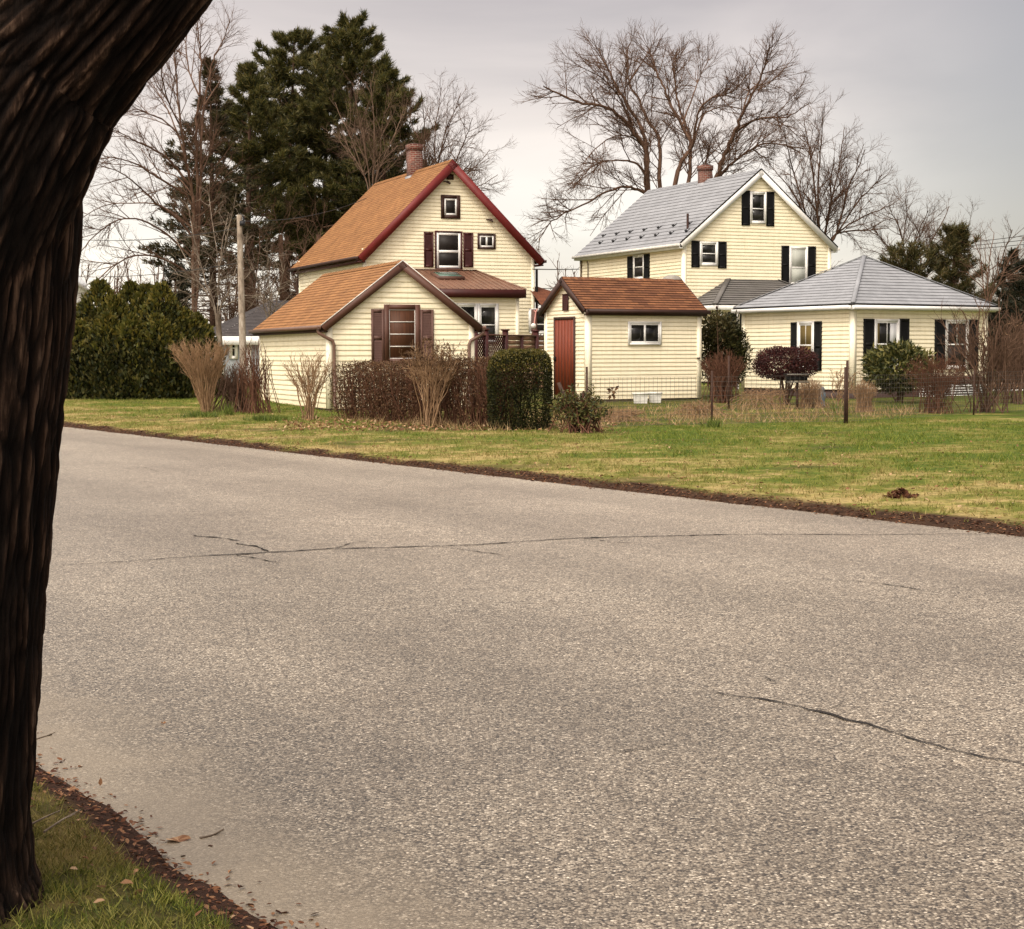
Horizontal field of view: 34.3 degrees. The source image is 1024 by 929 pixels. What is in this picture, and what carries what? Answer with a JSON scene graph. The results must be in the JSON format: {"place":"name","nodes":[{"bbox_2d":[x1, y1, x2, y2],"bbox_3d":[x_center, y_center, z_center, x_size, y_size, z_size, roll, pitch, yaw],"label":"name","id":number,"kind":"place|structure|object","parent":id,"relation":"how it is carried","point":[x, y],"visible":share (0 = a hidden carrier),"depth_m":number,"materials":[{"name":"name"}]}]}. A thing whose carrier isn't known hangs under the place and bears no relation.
{"place":"outdoors","nodes":[
{"label":"outdoors","id":0,"kind":"place"},
{"bbox_2d":[0,767,277,928],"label":"verge","id":1,"kind":"structure","parent":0,"point":[71,799],"depth_m":4.90,"materials":[{"name":"plant"}]},
{"bbox_2d":[43,809,80,832],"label":"twig","id":2,"kind":"object","parent":1,"relation":"on","point":[56,823],"visible":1,"depth_m":5.30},
{"bbox_2d":[0,0,212,925],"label":"street tree","id":3,"kind":"object","parent":1,"relation":"on","point":[76,76],"visible":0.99,"depth_m":4.27,"materials":[{"name":"brown plant"}]},
{"bbox_2d":[30,795,252,928],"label":"verge leaf scatter","id":4,"kind":"object","parent":1,"relation":"on","point":[125,881],"visible":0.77,"depth_m":4.70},
{"bbox_2d":[33,731,326,928],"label":"verge leaf litter","id":5,"kind":"object","parent":1,"relation":"on","point":[216,888],"visible":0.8,"depth_m":5.26,"materials":[{"name":"plant"}]},
{"bbox_2d":[36,427,1023,928],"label":"road","id":6,"kind":"structure","parent":0,"point":[378,695],"depth_m":7.66,"materials":[{"name":"asphalt"}]},
{"bbox_2d":[166,835,190,841],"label":"fallen leaf","id":7,"kind":"object","parent":6,"relation":"on","point":[180,838],"visible":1,"depth_m":5.49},
{"bbox_2d":[64,421,1023,535],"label":"curb leaf litter","id":8,"kind":"object","parent":6,"relation":"on","point":[545,478],"visible":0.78,"depth_m":20.52,"materials":[{"name":"plant"}]},
{"bbox_2d":[63,379,1023,536],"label":"lawn","id":9,"kind":"structure","parent":0,"point":[1014,413],"depth_m":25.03,"materials":[{"name":"plant"}]},
{"bbox_2d":[77,275,88,301],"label":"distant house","id":10,"kind":"structure","parent":9,"relation":"on","point":[81,288],"depth_m":91.66,"materials":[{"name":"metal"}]},
{"bbox_2d":[66,276,226,399],"bbox_3d":[-12.234,-3.812,51.608,6.533,4.120,3.871,0,4,0],"label":"arborvitae","id":11,"kind":"object","parent":9,"relation":"on","point":[121,347],"visible":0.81,"depth_m":50.46,"materials":[{"name":"green plant"}]},
{"bbox_2d":[77,1,253,311],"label":"bare tree","id":12,"kind":"object","parent":9,"relation":"on","point":[195,209],"visible":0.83,"depth_m":69.24,"materials":[{"name":"brown plant"}]},
{"bbox_2d":[160,252,191,308],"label":"pine tree","id":13,"kind":"object","parent":9,"relation":"on","point":[185,285],"visible":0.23,"depth_m":73.47,"materials":[{"name":"green plant"}]},
{"bbox_2d":[173,409,224,417],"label":"bulb plant","id":14,"kind":"object","parent":9,"relation":"on","point":[199,413],"visible":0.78,"depth_m":39.83,"materials":[{"name":"green plant"}]},
{"bbox_2d":[170,338,232,412],"bbox_3d":[-7.996,-2.285,42.415,1.624,2.023,1.459,-3,5,-34],"label":"twiggy shrub","id":15,"kind":"object","parent":9,"relation":"on","point":[199,367],"visible":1,"depth_m":42.28,"materials":[{"name":"plant"}]},
{"bbox_2d":[138,55,284,326],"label":"pine tree","id":16,"kind":"object","parent":9,"relation":"on","point":[172,225],"visible":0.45,"depth_m":76.94,"materials":[{"name":"green plant"}]},
{"bbox_2d":[166,174,272,388],"bbox_3d":[-10.817,-6.606,60.666,3.789,8.223,4.799,-2,4,-19],"label":"bare tree","id":17,"kind":"object","parent":9,"relation":"on","point":[217,323],"visible":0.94,"depth_m":60.21,"materials":[{"name":"plant"}]},
{"bbox_2d":[215,401,236,415],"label":"daffodil","id":18,"kind":"object","parent":9,"relation":"on","point":[229,411],"visible":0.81,"depth_m":40.70,"materials":[{"name":"green plant"}]},
{"bbox_2d":[190,218,265,329],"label":"bare tree","id":19,"kind":"object","parent":9,"relation":"on","point":[230,314],"visible":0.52,"depth_m":75.36,"materials":[{"name":"brown plant"}]},
{"bbox_2d":[210,361,266,411],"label":"twiggy shrub","id":20,"kind":"object","parent":9,"relation":"on","point":[231,387],"visible":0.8,"depth_m":43.17,"materials":[{"name":"brown plant"}]},
{"bbox_2d":[237,215,246,375],"bbox_3d":[-8.584,-4.834,52.787,0.274,6.179,0.244,0,4,0],"label":"utility pole","id":21,"kind":"object","parent":9,"relation":"on","point":[241,308],"visible":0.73,"depth_m":52.68,"materials":[{"name":"wood"}]},
{"bbox_2d":[79,263,236,276],"bbox_3d":[-14.745,-7.469,63.645,0.022,0.760,25.206,-2,4,-29],"label":"overhead wire","id":22,"kind":"object","parent":21,"relation":"attached to","point":[171,272],"visible":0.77,"depth_m":58.77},
{"bbox_2d":[82,228,236,240],"bbox_3d":[-14.732,-8.887,63.551,0.022,1.364,25.188,-2,4,-29],"label":"overhead wire","id":23,"kind":"object","parent":21,"relation":"attached to","point":[159,238],"visible":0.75,"depth_m":60.08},
{"bbox_2d":[245,198,365,221],"bbox_3d":[-7.172,-9.111,59.028,0.022,1.952,13.313,1,4,12],"label":"overhead wire","id":24,"kind":"object","parent":21,"relation":"attached to","point":[303,216],"visible":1,"depth_m":58.31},
{"bbox_2d":[205,301,288,381],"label":"outbuilding","id":25,"kind":"structure","parent":9,"relation":"on","point":[252,322],"depth_m":66.31,"materials":[{"name":"grey"}]},
{"bbox_2d":[229,345,237,358],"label":"window","id":26,"kind":"structure","parent":25,"relation":"in","point":[233,355],"depth_m":65.95,"materials":[{"name":"white glass"}]},
{"bbox_2d":[173,59,324,331],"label":"pine tree","id":27,"kind":"object","parent":9,"relation":"on","point":[261,116],"visible":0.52,"depth_m":82.49,"materials":[{"name":"green plant"}]},
{"bbox_2d":[213,216,293,316],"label":"bare tree","id":28,"kind":"object","parent":9,"relation":"on","point":[265,288],"visible":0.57,"depth_m":75.05,"materials":[{"name":"brown plant"}]},
{"bbox_2d":[232,190,277,308],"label":"bare tree","id":29,"kind":"object","parent":9,"relation":"on","point":[253,237],"visible":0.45,"depth_m":79.39,"materials":[{"name":"brown plant"}]},
{"bbox_2d":[233,338,280,413],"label":"twiggy shrub","id":30,"kind":"object","parent":9,"relation":"on","point":[256,387],"visible":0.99,"depth_m":41.99,"materials":[{"name":"plant"}]},
{"bbox_2d":[236,413,300,420],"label":"bulb plant","id":31,"kind":"object","parent":9,"relation":"on","point":[264,417],"visible":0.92,"depth_m":38.08,"materials":[{"name":"green plant"}]},
{"bbox_2d":[231,242,317,318],"bbox_3d":[-8.882,-5.460,61.915,3.037,5.759,3.114,-3,5,-38],"label":"bare tree","id":32,"kind":"object","parent":9,"relation":"on","point":[270,298],"visible":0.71,"depth_m":61.48,"materials":[{"name":"plant"}]},
{"bbox_2d":[250,192,302,300],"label":"bare tree","id":33,"kind":"object","parent":9,"relation":"on","point":[280,257],"visible":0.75,"depth_m":79.36,"materials":[{"name":"brown plant"}]},
{"bbox_2d":[227,24,343,302],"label":"pine tree","id":34,"kind":"object","parent":9,"relation":"on","point":[280,67],"visible":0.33,"depth_m":87.92,"materials":[{"name":"green plant"}]},
{"bbox_2d":[265,206,326,300],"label":"bare tree","id":35,"kind":"object","parent":9,"relation":"on","point":[303,253],"visible":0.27,"depth_m":75.11,"materials":[{"name":"brown plant"}]},
{"bbox_2d":[282,187,332,240],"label":"bare tree","id":36,"kind":"object","parent":9,"relation":"on","point":[321,226],"visible":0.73,"depth_m":78.89,"materials":[{"name":"brown plant"}]},
{"bbox_2d":[280,346,335,419],"bbox_3d":[-4.731,-1.872,38.583,1.171,1.767,1.048,-4,5,-44],"label":"twiggy shrub","id":37,"kind":"object","parent":9,"relation":"on","point":[310,383],"visible":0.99,"depth_m":38.57,"materials":[{"name":"plant"}]},
{"bbox_2d":[278,46,386,294],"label":"pine tree","id":38,"kind":"object","parent":9,"relation":"on","point":[330,112],"visible":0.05,"depth_m":92.19,"materials":[{"name":"green plant"}]},
{"bbox_2d":[271,7,430,238],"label":"pine tree","id":39,"kind":"object","parent":9,"relation":"on","point":[347,40],"visible":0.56,"depth_m":85.78,"materials":[{"name":"green plant"}]},
{"bbox_2d":[249,260,485,410],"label":"garage","id":40,"kind":"structure","parent":9,"relation":"on","point":[383,311],"depth_m":43.72,"materials":[{"name":"beige plastic"}]},
{"bbox_2d":[384,304,419,362],"bbox_3d":[-2.884,-3.419,43.513,0.980,1.546,0.072,-2,4,-22],"label":"window","id":41,"kind":"structure","parent":40,"relation":"in","point":[401,322],"depth_m":43.49,"materials":[{"name":"wood"}]},
{"bbox_2d":[322,60,416,189],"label":"bare tree","id":42,"kind":"object","parent":9,"relation":"on","point":[373,150],"visible":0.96,"depth_m":77.51,"materials":[{"name":"brown plant"}]},
{"bbox_2d":[306,66,443,237],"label":"bare tree","id":43,"kind":"object","parent":9,"relation":"on","point":[336,191],"visible":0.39,"depth_m":84.18,"materials":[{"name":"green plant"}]},
{"bbox_2d":[288,143,550,376],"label":"house","id":44,"kind":"structure","parent":9,"relation":"on","point":[449,230],"depth_m":62.75,"materials":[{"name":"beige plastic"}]},
{"bbox_2d":[435,231,462,268],"bbox_3d":[-2.397,-8.080,62.614,1.101,1.460,0.072,-2,4,-23],"label":"window","id":45,"kind":"structure","parent":44,"relation":"in","point":[448,244],"depth_m":62.61,"materials":[{"name":"glass"}]},
{"bbox_2d":[441,195,459,218],"bbox_3d":[-2.316,-9.714,62.546,0.768,0.884,0.072,-2,4,-23],"label":"window","id":46,"kind":"structure","parent":44,"relation":"in","point":[450,204],"depth_m":62.53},
{"bbox_2d":[456,303,477,320],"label":"window","id":47,"kind":"structure","parent":44,"relation":"in","point":[471,308],"depth_m":59.90,"materials":[{"name":"white glass"}]},
{"bbox_2d":[477,233,495,248],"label":"window","id":48,"kind":"structure","parent":44,"relation":"in","point":[485,241],"depth_m":63.16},
{"bbox_2d":[478,303,498,342],"bbox_3d":[-0.864,-5.124,60.191,0.812,1.429,0.072,-2,4,-23],"label":"window","id":49,"kind":"structure","parent":44,"relation":"in","point":[488,314],"depth_m":60.20,"materials":[{"name":"white glass"}]},
{"bbox_2d":[528,309,543,333],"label":"window","id":50,"kind":"structure","parent":44,"relation":"in","point":[540,320],"depth_m":63.13,"materials":[{"name":"white glass"}]},
{"bbox_2d":[328,346,533,425],"bbox_3d":[-1.964,-1.773,36.348,1.383,1.771,6.839,-3,5,-39],"label":"brown hedge","id":51,"kind":"object","parent":9,"relation":"on","point":[380,402],"visible":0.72,"depth_m":36.42,"materials":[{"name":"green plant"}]},
{"bbox_2d":[396,335,471,425],"bbox_3d":[-1.596,-1.733,34.812,1.401,1.955,1.213,-2,4,-27],"label":"twiggy shrub","id":52,"kind":"object","parent":9,"relation":"on","point":[433,379],"visible":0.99,"depth_m":34.71,"materials":[{"name":"brown plant"}]},
{"bbox_2d":[282,415,615,430],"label":"hedge leaf litter","id":53,"kind":"object","parent":9,"relation":"on","point":[395,427],"visible":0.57,"depth_m":34.17,"materials":[{"name":"plant"}]},
{"bbox_2d":[395,65,516,198],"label":"bare tree","id":54,"kind":"object","parent":9,"relation":"on","point":[426,146],"visible":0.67,"depth_m":81.88,"materials":[{"name":"brown plant"}]},
{"bbox_2d":[474,329,543,390],"bbox_3d":[0.084,-3.341,54.940,0.210,2.257,5.631,2,4,27],"label":"deck fence","id":55,"kind":"object","parent":9,"relation":"on","point":[489,345],"visible":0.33,"depth_m":54.24,"materials":[{"name":"wood"}]},
{"bbox_2d":[486,348,554,429],"bbox_3d":[0.164,-1.475,33.636,1.416,1.789,1.637,0,4,0],"label":"boxwood","id":56,"kind":"object","parent":9,"relation":"on","point":[510,356],"visible":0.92,"depth_m":33.10,"materials":[{"name":"green plant"}]},
{"bbox_2d":[66,402,1022,517],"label":"lawn leaf scatter","id":57,"kind":"object","parent":9,"relation":"on","point":[603,450],"visible":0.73,"depth_m":26.71,"materials":[{"name":"plant"}]},
{"bbox_2d":[81,237,1020,334],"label":"distant woods","id":58,"kind":"object","parent":9,"relation":"on","point":[131,277],"visible":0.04,"depth_m":160.90,"materials":[{"name":"brown plant"}]},
{"bbox_2d":[545,383,613,433],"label":"leafy shrub","id":59,"kind":"object","parent":9,"relation":"on","point":[583,414],"visible":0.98,"depth_m":31.66,"materials":[{"name":"green plant"}]},
{"bbox_2d":[538,276,710,401],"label":"shed","id":60,"kind":"structure","parent":9,"relation":"on","point":[609,332],"depth_m":48.28,"materials":[{"name":"beige plastic"}]},
{"bbox_2d":[553,320,572,396],"bbox_3d":[1.496,-3.094,48.371,0.106,2.238,1.088,-2,4,-28],"label":"door","id":61,"kind":"structure","parent":60,"relation":"in","point":[563,358],"depth_m":48.39,"materials":[{"name":"wood"}]},
{"bbox_2d":[627,321,661,344],"bbox_3d":[3.849,-3.809,48.146,1.138,0.680,0.082,-2,4,-28],"label":"window","id":62,"kind":"structure","parent":60,"relation":"in","point":[639,332],"depth_m":48.12,"materials":[{"name":"white glass"}]},
{"bbox_2d":[595,407,661,423],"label":"dead perennial","id":63,"kind":"object","parent":9,"relation":"on","point":[625,415],"visible":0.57,"depth_m":36.84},
{"bbox_2d":[632,392,648,403],"bbox_3d":[3.606,-1.867,46.579,0.460,0.300,0.345,0,4,0],"label":"planter","id":64,"kind":"object","parent":9,"relation":"on","point":[639,399],"visible":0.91,"depth_m":46.44,"materials":[{"name":"white plastic"}]},
{"bbox_2d":[648,392,662,402],"bbox_3d":[4.041,-1.894,46.878,0.400,0.300,0.300,0,4,0],"label":"planter","id":65,"kind":"object","parent":9,"relation":"on","point":[652,397],"visible":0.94,"depth_m":46.75,"materials":[{"name":"white plastic"}]},
{"bbox_2d":[511,16,829,256],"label":"bare tree","id":66,"kind":"object","parent":9,"relation":"on","point":[643,141],"visible":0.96,"depth_m":84.42,"materials":[{"name":"brown plant"}]},
{"bbox_2d":[663,275,681,279],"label":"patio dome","id":67,"kind":"structure","parent":9,"relation":"on","point":[672,277],"depth_m":53.99,"materials":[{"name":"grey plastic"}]},
{"bbox_2d":[660,399,743,417],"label":"dead perennial","id":68,"kind":"object","parent":9,"relation":"on","point":[704,407],"visible":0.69,"depth_m":38.91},
{"bbox_2d":[572,164,839,382],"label":"house","id":69,"kind":"structure","parent":9,"relation":"on","point":[726,243],"depth_m":69.14,"materials":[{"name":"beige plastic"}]},
{"bbox_2d":[633,254,643,277],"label":"window","id":70,"kind":"structure","parent":69,"relation":"in","point":[638,260],"depth_m":70.81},
{"bbox_2d":[700,241,717,265],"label":"window","id":71,"kind":"structure","parent":69,"relation":"in","point":[708,250],"depth_m":67.88,"materials":[{"name":"white glass"}]},
{"bbox_2d":[750,191,766,223],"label":"window","id":72,"kind":"structure","parent":69,"relation":"in","point":[758,200],"depth_m":68.71,"materials":[{"name":"white glass"}]},
{"bbox_2d":[789,246,807,283],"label":"window","id":73,"kind":"structure","parent":69,"relation":"in","point":[798,256],"depth_m":69.68,"materials":[{"name":"glass"}]},
{"bbox_2d":[699,416,722,427],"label":"bulb plant","id":74,"kind":"object","parent":9,"relation":"on","point":[710,423],"visible":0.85,"depth_m":33.78,"materials":[{"name":"green plant"}]},
{"bbox_2d":[701,309,742,397],"bbox_3d":[6.231,-3.335,50.031,1.610,2.746,1.140,0,4,0],"label":"yew shrub","id":75,"kind":"object","parent":9,"relation":"on","point":[713,323],"visible":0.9,"depth_m":49.83,"materials":[{"name":"green plant"}]},
{"bbox_2d":[698,348,748,403],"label":"twiggy shrub","id":76,"kind":"object","parent":9,"relation":"on","point":[719,373],"visible":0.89,"depth_m":46.84,"materials":[{"name":"plant"}]},
{"bbox_2d":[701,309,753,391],"bbox_3d":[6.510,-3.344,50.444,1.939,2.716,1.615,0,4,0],"label":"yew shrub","id":77,"kind":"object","parent":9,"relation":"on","point":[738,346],"visible":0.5,"depth_m":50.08,"materials":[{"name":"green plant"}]},
{"bbox_2d":[728,356,729,408],"bbox_3d":[5.639,-2.078,43.158,0.050,1.498,0.030,0,4,0],"label":"garden stake","id":78,"kind":"object","parent":9,"relation":"on","point":[729,382],"visible":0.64,"depth_m":43.14,"materials":[{"name":"metal"}]},
{"bbox_2d":[719,386,791,409],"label":"dead perennial","id":79,"kind":"object","parent":9,"relation":"on","point":[752,395],"visible":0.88,"depth_m":43.34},
{"bbox_2d":[750,345,819,404],"bbox_3d":[7.470,-2.424,45.441,1.886,1.694,1.764,0,4,0],"label":"japanese maple","id":80,"kind":"object","parent":9,"relation":"on","point":[806,358],"visible":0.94,"depth_m":45.07,"materials":[{"name":"purple plant"}]},
{"bbox_2d":[784,374,809,408],"bbox_3d":[7.404,-1.851,43.166,0.600,1.021,0.455,0,4,0],"label":"bird feeder","id":81,"kind":"object","parent":9,"relation":"on","point":[798,379],"visible":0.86,"depth_m":42.99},
{"bbox_2d":[586,361,1023,427],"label":"wire fence","id":82,"kind":"object","parent":9,"relation":"on","point":[846,380],"visible":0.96,"depth_m":35.52,"materials":[{"name":"metal"}]},
{"bbox_2d":[607,386,618,398],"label":"leaf clump","id":83,"kind":"object","parent":82,"relation":"attached to","point":[613,392],"visible":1,"depth_m":32.97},
{"bbox_2d":[794,376,830,407],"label":"dead perennial","id":84,"kind":"object","parent":9,"relation":"on","point":[812,395],"visible":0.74,"depth_m":43.85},
{"bbox_2d":[747,92,917,252],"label":"bare tree","id":85,"kind":"object","parent":9,"relation":"on","point":[835,203],"visible":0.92,"depth_m":81.97,"materials":[{"name":"brown plant"}]},
{"bbox_2d":[827,401,843,410],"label":"bulb plant","id":86,"kind":"object","parent":9,"relation":"on","point":[835,407],"visible":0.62,"depth_m":41.97,"materials":[{"name":"green plant"}]},
{"bbox_2d":[828,364,861,404],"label":"rose bush","id":87,"kind":"object","parent":9,"relation":"on","point":[840,394],"visible":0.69,"depth_m":44.93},
{"bbox_2d":[849,377,877,411],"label":"ornamental grass","id":88,"kind":"object","parent":9,"relation":"on","point":[864,394],"depth_m":41.40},
{"bbox_2d":[731,255,1000,398],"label":"cottage","id":89,"kind":"structure","parent":9,"relation":"on","point":[850,311],"depth_m":50.51,"materials":[{"name":"beige plastic"}]},
{"bbox_2d":[797,321,813,366],"bbox_3d":[8.935,-3.626,50.453,0.072,1.459,0.755,-3,4,-32],"label":"window","id":90,"kind":"structure","parent":89,"relation":"in","point":[805,329],"depth_m":50.42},
{"bbox_2d":[874,319,899,368],"bbox_3d":[11.178,-3.589,49.483,1.027,1.495,0.072,-3,4,-32],"label":"window","id":91,"kind":"structure","parent":89,"relation":"in","point":[885,330],"depth_m":49.43,"materials":[{"name":"white glass"}]},
{"bbox_2d":[945,319,968,368],"bbox_3d":[13.689,-3.694,51.062,1.023,1.524,0.072,-3,4,-32],"label":"window","id":92,"kind":"structure","parent":89,"relation":"in","point":[948,325],"depth_m":51.00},
{"bbox_2d":[858,336,939,402],"bbox_3d":[10.826,-2.631,46.435,2.242,1.948,1.926,0,4,0],"label":"rhododendron","id":93,"kind":"object","parent":9,"relation":"on","point":[885,372],"visible":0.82,"depth_m":46.07,"materials":[{"name":"green plant"}]},
{"bbox_2d":[883,487,918,498],"bbox_3d":[4.078,0.304,17.424,0.373,0.133,0.363,1,4,21],"label":"leaf heap","id":94,"kind":"object","parent":9,"relation":"on","point":[899,492],"visible":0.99,"depth_m":17.37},
{"bbox_2d":[877,238,953,282],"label":"cedar tree","id":95,"kind":"object","parent":9,"relation":"on","point":[906,261],"visible":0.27,"depth_m":77.11,"materials":[{"name":"green plant"}]},
{"bbox_2d":[851,177,989,259],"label":"bare tree","id":96,"kind":"object","parent":9,"relation":"on","point":[926,228],"visible":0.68,"depth_m":88.43,"materials":[{"name":"brown plant"}]},
{"bbox_2d":[901,352,975,413],"bbox_3d":[10.523,-2.000,40.798,1.772,1.560,1.434,-2,4,-25],"label":"twiggy shrub","id":97,"kind":"object","parent":9,"relation":"on","point":[938,384],"visible":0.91,"depth_m":40.70,"materials":[{"name":"plant"}]},
{"bbox_2d":[921,221,996,301],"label":"cedar tree","id":98,"kind":"object","parent":9,"relation":"on","point":[951,242],"visible":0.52,"depth_m":79.05,"materials":[{"name":"green plant"}]},
{"bbox_2d":[933,283,1023,413],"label":"twiggy shrub","id":99,"kind":"object","parent":9,"relation":"on","point":[988,404],"visible":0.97,"depth_m":41.01,"materials":[{"name":"brown plant"}]},
{"bbox_2d":[954,211,1023,372],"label":"bare tree","id":100,"kind":"object","parent":9,"relation":"on","point":[997,276],"visible":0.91,"depth_m":65.85,"materials":[{"name":"brown plant"}]},
{"bbox_2d":[987,298,1023,381],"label":"yew tree","id":101,"kind":"object","parent":9,"relation":"on","point":[992,315],"visible":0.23,"depth_m":61.46,"materials":[{"name":"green plant"}]},
{"bbox_2d":[989,365,1022,390],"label":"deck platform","id":102,"kind":"structure","parent":9,"relation":"on","point":[1001,383],"depth_m":53.98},
{"bbox_2d":[990,311,1023,404],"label":"twiggy shrub","id":103,"kind":"object","parent":9,"relation":"on","point":[1014,397],"visible":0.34,"depth_m":45.84,"materials":[{"name":"brown plant"}]},
{"bbox_2d":[991,247,1022,311],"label":"spruce tree","id":104,"kind":"object","parent":9,"relation":"on","point":[1004,298],"visible":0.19,"depth_m":69.41,"materials":[{"name":"green plant"}]},
{"bbox_2d":[994,237,1023,377],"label":"spruce tree","id":105,"kind":"object","parent":9,"relation":"on","point":[1019,284],"visible":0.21,"depth_m":67.52,"materials":[{"name":"green plant"}]},
{"bbox_2d":[79,0,1023,349],"label":"sky","id":106,"kind":"structure","parent":0,"point":[942,81],"materials":[{"name":"grey"}]},
{"bbox_2d":[314,397,959,431],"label":"dry grass","id":107,"kind":"structure","parent":0,"point":[816,411],"depth_m":38.59,"materials":[{"name":"plant"}]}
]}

